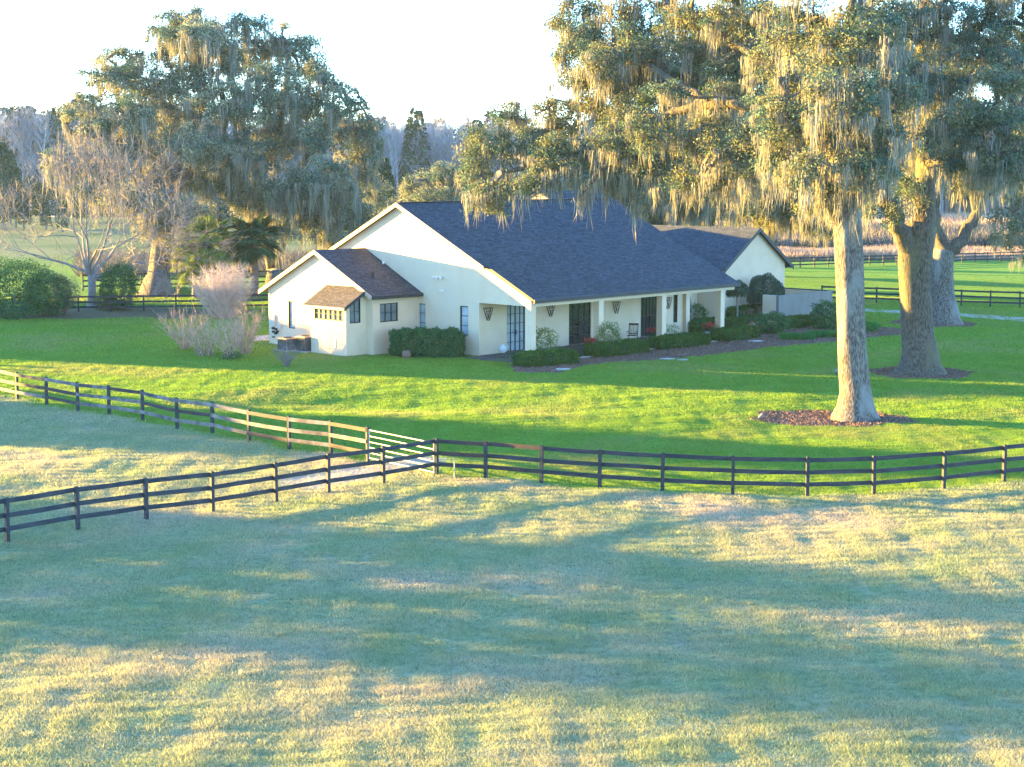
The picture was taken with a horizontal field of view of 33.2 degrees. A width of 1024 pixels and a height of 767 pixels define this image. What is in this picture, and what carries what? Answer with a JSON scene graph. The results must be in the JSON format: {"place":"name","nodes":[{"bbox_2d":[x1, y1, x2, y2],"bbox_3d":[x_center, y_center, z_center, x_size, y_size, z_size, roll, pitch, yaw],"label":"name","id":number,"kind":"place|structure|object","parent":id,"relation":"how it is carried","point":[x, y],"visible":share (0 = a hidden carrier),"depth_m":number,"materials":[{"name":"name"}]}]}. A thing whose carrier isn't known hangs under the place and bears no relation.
{"place":"outdoors","nodes":[
{"label":"outdoors","id":0,"kind":"place"},
{"bbox_2d":[0,0,1021,151],"label":"sky","id":1,"kind":"structure","parent":0,"point":[440,56],"materials":[{"name":"white"}]},
{"bbox_2d":[0,187,1023,766],"bbox_3d":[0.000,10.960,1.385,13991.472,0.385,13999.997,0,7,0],"label":"ground","id":2,"kind":"structure","parent":0,"point":[982,275],"depth_m":45.94,"materials":[{"name":"green plant"}]},
{"bbox_2d":[0,256,58,319],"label":"evergreen bush","id":3,"kind":"object","parent":2,"relation":"on","point":[24,307],"visible":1,"depth_m":124.12,"materials":[{"name":"green plant"}]},
{"bbox_2d":[13,267,82,315],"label":"evergreen bush","id":4,"kind":"object","parent":2,"relation":"on","point":[58,305],"visible":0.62,"depth_m":126.99,"materials":[{"name":"green plant"}]},
{"bbox_2d":[44,269,88,314],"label":"bare shrub","id":5,"kind":"object","parent":2,"relation":"on","point":[64,311],"visible":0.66,"depth_m":128.17,"materials":[{"name":"plant"}]},
{"bbox_2d":[91,290,118,309],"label":"evergreen bush","id":6,"kind":"object","parent":2,"relation":"on","point":[97,299],"visible":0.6,"depth_m":132.50,"materials":[{"name":"green plant"}]},
{"bbox_2d":[97,256,141,309],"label":"evergreen bush","id":7,"kind":"object","parent":2,"relation":"on","point":[114,272],"visible":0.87,"depth_m":132.02,"materials":[{"name":"green plant"}]},
{"bbox_2d":[0,117,245,305],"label":"bare tree","id":8,"kind":"object","parent":2,"relation":"on","point":[90,272],"visible":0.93,"depth_m":134.63,"materials":[{"name":"grey plant"}]},
{"bbox_2d":[11,294,268,311],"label":"board fence","id":9,"kind":"object","parent":2,"relation":"on","point":[143,301],"visible":0.48,"depth_m":131.24,"materials":[{"name":"black wood"}]},
{"bbox_2d":[39,3,268,294],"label":"live oak","id":10,"kind":"object","parent":2,"relation":"on","point":[198,48],"visible":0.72,"depth_m":153.44,"materials":[{"name":"green plant"}]},
{"bbox_2d":[148,302,218,349],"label":"crape myrtle","id":11,"kind":"object","parent":2,"relation":"on","point":[176,340],"visible":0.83,"depth_m":103.76,"materials":[{"name":"plant"}]},
{"bbox_2d":[82,270,284,290],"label":"board fence","id":12,"kind":"object","parent":2,"relation":"on","point":[83,281],"visible":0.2,"depth_m":154.74,"materials":[{"name":"brown wood"}]},
{"bbox_2d":[0,370,369,460],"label":"board fence","id":13,"kind":"object","parent":2,"relation":"on","point":[211,414],"visible":0.97,"depth_m":71.52,"materials":[{"name":"black wood"}]},
{"bbox_2d":[368,429,433,472],"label":"field gate","id":14,"kind":"structure","parent":13,"relation":"attached to","point":[369,436],"depth_m":62.99,"materials":[{"name":"white metal"}]},
{"bbox_2d":[168,243,220,297],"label":"cabbage palm","id":15,"kind":"object","parent":2,"relation":"on","point":[186,273],"visible":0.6,"depth_m":143.11,"materials":[{"name":"green plant"}]},
{"bbox_2d":[71,246,318,276],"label":"brush","id":16,"kind":"object","parent":2,"relation":"on","point":[291,258],"visible":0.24,"depth_m":189.11,"materials":[{"name":"plant"}]},
{"bbox_2d":[0,142,397,232],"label":"woodland","id":17,"kind":"object","parent":2,"relation":"on","point":[6,166],"visible":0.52,"depth_m":298.69,"materials":[{"name":"plant"}]},
{"bbox_2d":[160,306,243,355],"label":"crape myrtle","id":18,"kind":"object","parent":2,"relation":"on","point":[202,350],"visible":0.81,"depth_m":100.28,"materials":[{"name":"brown plant"}]},
{"bbox_2d":[172,215,241,292],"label":"cabbage palm","id":19,"kind":"object","parent":2,"relation":"on","point":[203,225],"visible":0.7,"depth_m":142.79,"materials":[{"name":"green plant"}]},
{"bbox_2d":[0,438,438,542],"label":"board fence","id":20,"kind":"object","parent":2,"relation":"on","point":[77,516],"visible":0.91,"depth_m":55.18,"materials":[{"name":"black wood"}]},
{"bbox_2d":[186,257,260,318],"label":"pink shrub","id":21,"kind":"object","parent":2,"relation":"on","point":[215,299],"visible":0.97,"depth_m":124.66,"materials":[{"name":"pink plant"}]},
{"bbox_2d":[197,308,251,359],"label":"crape myrtle","id":22,"kind":"object","parent":2,"relation":"on","point":[230,354],"visible":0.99,"depth_m":98.63,"materials":[{"name":"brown plant"}]},
{"bbox_2d":[217,299,274,354],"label":"crape myrtle","id":23,"kind":"object","parent":2,"relation":"on","point":[247,350],"visible":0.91,"depth_m":101.32,"materials":[{"name":"brown plant"}]},
{"bbox_2d":[224,211,284,297],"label":"cabbage palm","id":24,"kind":"object","parent":2,"relation":"on","point":[254,230],"visible":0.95,"depth_m":142.96,"materials":[{"name":"dark leaf"},{"name":"bark"}]},
{"bbox_2d":[254,335,268,340],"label":"path","id":25,"kind":"structure","parent":2,"relation":"on","point":[263,337],"depth_m":111.00,"materials":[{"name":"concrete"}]},
{"bbox_2d":[275,337,295,351],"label":"air conditioner","id":26,"kind":"object","parent":2,"relation":"on","point":[286,341],"visible":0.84,"depth_m":102.78,"materials":[{"name":"grey metal"}]},
{"bbox_2d":[270,340,303,366],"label":"bare shrub","id":27,"kind":"object","parent":2,"relation":"on","point":[286,362],"visible":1,"depth_m":94.94,"materials":[{"name":"grey plant"}]},
{"bbox_2d":[294,335,310,352],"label":"air conditioner","id":28,"kind":"object","parent":2,"relation":"on","point":[304,340],"visible":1,"depth_m":102.22,"materials":[{"name":"grey metal"}]},
{"bbox_2d":[209,7,396,284],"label":"live oak","id":29,"kind":"object","parent":2,"relation":"on","point":[298,186],"visible":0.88,"depth_m":155.07,"materials":[{"name":"green plant"}]},
{"bbox_2d":[402,350,410,358],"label":"clay pot","id":30,"kind":"object","parent":2,"relation":"on","point":[406,354],"visible":1,"depth_m":98.97,"materials":[{"name":"grey ceramic"}]},
{"bbox_2d":[387,325,466,357],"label":"hedge","id":31,"kind":"object","parent":2,"relation":"on","point":[449,336],"visible":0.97,"depth_m":99.41,"materials":[{"name":"green plant"}]},
{"bbox_2d":[380,161,489,209],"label":"live oak","id":32,"kind":"object","parent":2,"relation":"on","point":[431,184],"visible":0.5,"depth_m":189.83,"materials":[{"name":"green plant"}]},
{"bbox_2d":[0,78,1019,214],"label":"woodland","id":33,"kind":"object","parent":2,"relation":"on","point":[417,144],"visible":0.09,"depth_m":387.28,"materials":[{"name":"plant"}]},
{"bbox_2d":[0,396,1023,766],"bbox_3d":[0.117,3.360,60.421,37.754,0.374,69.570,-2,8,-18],"label":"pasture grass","id":34,"kind":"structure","parent":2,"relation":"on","point":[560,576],"depth_m":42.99,"materials":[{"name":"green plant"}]},
{"bbox_2d":[258,190,793,362],"label":"house","id":35,"kind":"structure","parent":2,"relation":"on","point":[365,288],"depth_m":104.17,"materials":[{"name":"paint"}]},
{"bbox_2d":[289,301,294,328],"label":"window","id":36,"kind":"structure","parent":35,"relation":"in","point":[291,303],"depth_m":105.83,"materials":[{"name":"black"}]},
{"bbox_2d":[315,308,343,321],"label":"window","id":37,"kind":"structure","parent":35,"relation":"in","point":[324,314],"depth_m":100.86,"materials":[{"name":"beige"}]},
{"bbox_2d":[350,299,359,323],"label":"window","id":38,"kind":"structure","parent":35,"relation":"in","point":[355,308],"depth_m":100.42,"materials":[{"name":"black"}]},
{"bbox_2d":[380,302,397,321],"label":"window","id":39,"kind":"structure","parent":35,"relation":"in","point":[388,311],"depth_m":101.63,"materials":[{"name":"black"}]},
{"bbox_2d":[420,303,425,326],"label":"window","id":40,"kind":"structure","parent":35,"relation":"in","point":[422,306],"depth_m":103.33,"materials":[{"name":"blue"}]},
{"bbox_2d":[460,306,467,335],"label":"window","id":41,"kind":"structure","parent":35,"relation":"in","point":[463,309],"depth_m":100.93,"materials":[{"name":"blue"}]},
{"bbox_2d":[483,307,492,320],"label":"wall lantern","id":42,"kind":"object","parent":35,"relation":"attached to","point":[488,312],"depth_m":100.26,"materials":[{"name":"black metal"}]},
{"bbox_2d":[499,344,507,352],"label":"urn","id":43,"kind":"object","parent":35,"relation":"on","point":[502,348],"visible":1,"depth_m":101.36,"materials":[{"name":"white ceramic"}]},
{"bbox_2d":[507,305,524,351],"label":"glass door","id":44,"kind":"structure","parent":35,"relation":"in","point":[515,314],"depth_m":102.42,"materials":[{"name":"blue"}]},
{"bbox_2d":[547,305,554,315],"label":"wall lantern","id":45,"kind":"object","parent":35,"relation":"attached to","point":[550,308],"depth_m":104.20,"materials":[{"name":"black metal"}]},
{"bbox_2d":[569,302,590,344],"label":"glass door","id":46,"kind":"structure","parent":35,"relation":"in","point":[579,313],"depth_m":106.58,"materials":[{"name":"black"}]},
{"bbox_2d":[612,301,620,313],"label":"wall lantern","id":47,"kind":"object","parent":35,"relation":"attached to","point":[616,306],"depth_m":108.73,"materials":[{"name":"black metal"}]},
{"bbox_2d":[627,323,638,337],"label":"rocking chair","id":48,"kind":"object","parent":35,"relation":"on","point":[633,324],"visible":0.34,"depth_m":108.07,"materials":[{"name":"black wood"}]},
{"bbox_2d":[641,296,656,336],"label":"glass door","id":49,"kind":"structure","parent":35,"relation":"in","point":[648,304],"depth_m":111.48,"materials":[{"name":"black"}]},
{"bbox_2d":[646,327,655,336],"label":"potted poinsettia","id":50,"kind":"object","parent":35,"relation":"on","point":[652,332],"visible":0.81,"depth_m":107.22,"materials":[{"name":"plant"}]},
{"bbox_2d":[666,297,671,308],"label":"wall lantern","id":51,"kind":"object","parent":35,"relation":"attached to","point":[667,306],"depth_m":112.56,"materials":[{"name":"black metal"}]},
{"bbox_2d":[673,295,676,322],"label":"window","id":52,"kind":"structure","parent":35,"relation":"in","point":[675,296],"depth_m":113.48,"materials":[{"name":"black"}]},
{"bbox_2d":[523,326,560,356],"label":"azalea shrub","id":53,"kind":"object","parent":2,"relation":"on","point":[540,332],"visible":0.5,"depth_m":98.88,"materials":[{"name":"green plant"}]},
{"bbox_2d":[511,347,580,366],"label":"boxwood hedge","id":54,"kind":"object","parent":2,"relation":"on","point":[525,357],"visible":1,"depth_m":95.45,"materials":[{"name":"green plant"}]},
{"bbox_2d":[581,337,597,343],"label":"potted poinsettia","id":55,"kind":"object","parent":2,"relation":"on","point":[589,340],"visible":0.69,"depth_m":101.34,"materials":[{"name":"red plant"}]},
{"bbox_2d":[595,321,622,350],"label":"azalea shrub","id":56,"kind":"object","parent":2,"relation":"on","point":[613,330],"visible":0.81,"depth_m":101.26,"materials":[{"name":"green plant"}]},
{"bbox_2d":[582,338,651,356],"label":"boxwood hedge","id":57,"kind":"object","parent":2,"relation":"on","point":[637,345],"visible":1,"depth_m":100.59,"materials":[{"name":"green plant"}]},
{"bbox_2d":[550,2,797,226],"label":"live oak","id":58,"kind":"object","parent":2,"relation":"on","point":[706,215],"visible":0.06,"depth_m":148.63,"materials":[{"name":"green plant"}]},
{"bbox_2d":[666,323,681,342],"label":"azalea shrub","id":59,"kind":"object","parent":2,"relation":"on","point":[672,330],"visible":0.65,"depth_m":106.49,"materials":[{"name":"green plant"}]},
{"bbox_2d":[644,332,711,349],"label":"boxwood hedge","id":60,"kind":"object","parent":2,"relation":"on","point":[700,338],"visible":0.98,"depth_m":105.02,"materials":[{"name":"green plant"}]},
{"bbox_2d":[451,0,933,422],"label":"live oak","id":61,"kind":"object","parent":2,"relation":"on","point":[619,61],"visible":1,"depth_m":82.88,"materials":[{"name":"green plant"}]},
{"bbox_2d":[690,300,708,318],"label":"dark shrub","id":62,"kind":"object","parent":2,"relation":"on","point":[697,310],"visible":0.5,"depth_m":120.51,"materials":[{"name":"green plant"}]},
{"bbox_2d":[688,315,714,332],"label":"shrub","id":63,"kind":"object","parent":2,"relation":"on","point":[697,321],"visible":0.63,"depth_m":114.15,"materials":[{"name":"green plant"}]},
{"bbox_2d":[701,322,718,338],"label":"potted poinsettia","id":64,"kind":"object","parent":2,"relation":"on","point":[709,327],"visible":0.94,"depth_m":109.57,"materials":[{"name":"red plant"}]},
{"bbox_2d":[434,438,1023,495],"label":"board fence","id":65,"kind":"object","parent":2,"relation":"on","point":[807,472],"visible":0.96,"depth_m":58.81,"materials":[{"name":"black wood"}]},
{"bbox_2d":[710,324,762,340],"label":"boxwood hedge","id":66,"kind":"object","parent":2,"relation":"on","point":[727,333],"visible":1,"depth_m":109.34,"materials":[{"name":"green plant"}]},
{"bbox_2d":[726,279,749,315],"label":"weeping tree","id":67,"kind":"object","parent":2,"relation":"on","point":[743,290],"visible":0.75,"depth_m":119.22,"materials":[{"name":"green plant"}]},
{"bbox_2d":[724,313,759,326],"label":"boxwood hedge","id":68,"kind":"object","parent":2,"relation":"on","point":[731,321],"visible":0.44,"depth_m":117.81,"materials":[{"name":"green plant"}]},
{"bbox_2d":[724,303,761,316],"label":"boxwood hedge","id":69,"kind":"object","parent":2,"relation":"on","point":[730,311],"visible":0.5,"depth_m":124.01,"materials":[{"name":"green plant"}]},
{"bbox_2d":[513,319,975,426],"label":"mulch","id":70,"kind":"object","parent":2,"relation":"on","point":[892,368],"visible":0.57,"depth_m":93.89,"materials":[{"name":"brown wood"}]},
{"bbox_2d":[745,316,768,326],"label":"dark shrub","id":71,"kind":"object","parent":2,"relation":"on","point":[749,321],"visible":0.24,"depth_m":115.67,"materials":[{"name":"green plant"}]},
{"bbox_2d":[746,272,785,305],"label":"weeping tree","id":72,"kind":"object","parent":2,"relation":"on","point":[761,283],"visible":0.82,"depth_m":123.57,"materials":[{"name":"green plant"}]},
{"bbox_2d":[751,310,792,333],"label":"dark shrub","id":73,"kind":"object","parent":2,"relation":"on","point":[763,319],"visible":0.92,"depth_m":113.39,"materials":[{"name":"green plant"}]},
{"bbox_2d":[776,314,815,327],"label":"boxwood hedge","id":74,"kind":"object","parent":2,"relation":"on","point":[799,319],"visible":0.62,"depth_m":118.06,"materials":[{"name":"green plant"}]},
{"bbox_2d":[762,287,832,321],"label":"courtyard wall","id":75,"kind":"structure","parent":2,"relation":"on","point":[795,301],"depth_m":123.11,"materials":[{"name":"grey paint"}]},
{"bbox_2d":[777,331,818,339],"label":"liriope clump","id":76,"kind":"object","parent":2,"relation":"on","point":[795,336],"visible":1,"depth_m":109.74,"materials":[{"name":"green plant"}]},
{"bbox_2d":[804,329,836,336],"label":"liriope clump","id":77,"kind":"object","parent":2,"relation":"on","point":[826,333],"visible":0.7,"depth_m":111.45,"materials":[{"name":"green plant"}]},
{"bbox_2d":[807,299,836,329],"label":"dark shrub","id":78,"kind":"object","parent":2,"relation":"on","point":[823,323],"visible":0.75,"depth_m":116.64,"materials":[{"name":"green plant"}]},
{"bbox_2d":[714,23,957,256],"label":"live oak","id":79,"kind":"object","parent":2,"relation":"on","point":[780,218],"visible":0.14,"depth_m":163.04,"materials":[{"name":"green plant"}]},
{"bbox_2d":[712,219,1023,248],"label":"brush","id":80,"kind":"object","parent":2,"relation":"on","point":[879,236],"visible":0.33,"depth_m":226.01,"materials":[{"name":"brown plant"}]},
{"bbox_2d":[865,321,881,331],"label":"dark shrub","id":81,"kind":"object","parent":2,"relation":"on","point":[871,325],"visible":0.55,"depth_m":114.77,"materials":[{"name":"green plant"}]},
{"bbox_2d":[785,252,1023,267],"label":"board fence","id":82,"kind":"object","parent":2,"relation":"on","point":[896,258],"visible":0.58,"depth_m":192.56,"materials":[{"name":"brown wood"}]},
{"bbox_2d":[821,285,1023,307],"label":"board fence","id":83,"kind":"object","parent":2,"relation":"on","point":[961,295],"visible":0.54,"depth_m":135.85,"materials":[{"name":"black wood"}]},
{"bbox_2d":[845,0,1023,376],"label":"live oak","id":84,"kind":"object","parent":2,"relation":"on","point":[950,117],"visible":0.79,"depth_m":89.44,"materials":[{"name":"green plant"}]},
{"bbox_2d":[897,25,1023,324],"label":"live oak","id":85,"kind":"object","parent":2,"relation":"on","point":[945,310],"visible":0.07,"depth_m":120.26,"materials":[{"name":"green plant"}]},
{"bbox_2d":[975,187,1023,275],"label":"live oak","id":86,"kind":"object","parent":2,"relation":"on","point":[1015,225],"visible":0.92,"depth_m":156.96,"materials":[{"name":"green plant"}]},
{"bbox_2d":[0,295,1023,497],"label":"lawn grass","id":87,"kind":"structure","parent":0,"point":[370,413],"depth_m":82.68,"materials":[{"name":"green plant"}]},
{"bbox_2d":[690,297,692,324],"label":"tree","id":88,"kind":"object","parent":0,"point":[691,317],"depth_m":119.33,"materials":[{"name":"plant"}]},
{"bbox_2d":[715,210,1022,228],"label":"tall grass","id":89,"kind":"structure","parent":0,"point":[961,218],"depth_m":313.44,"materials":[{"name":"beige plant"}]},
{"bbox_2d":[777,244,1023,260],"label":"tall grass","id":90,"kind":"structure","parent":0,"point":[788,252],"depth_m":204.69,"materials":[{"name":"beige plant"}]},
{"bbox_2d":[832,309,1023,320],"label":"driveway","id":91,"kind":"structure","parent":0,"point":[994,317],"depth_m":126.51,"materials":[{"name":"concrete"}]}
]}

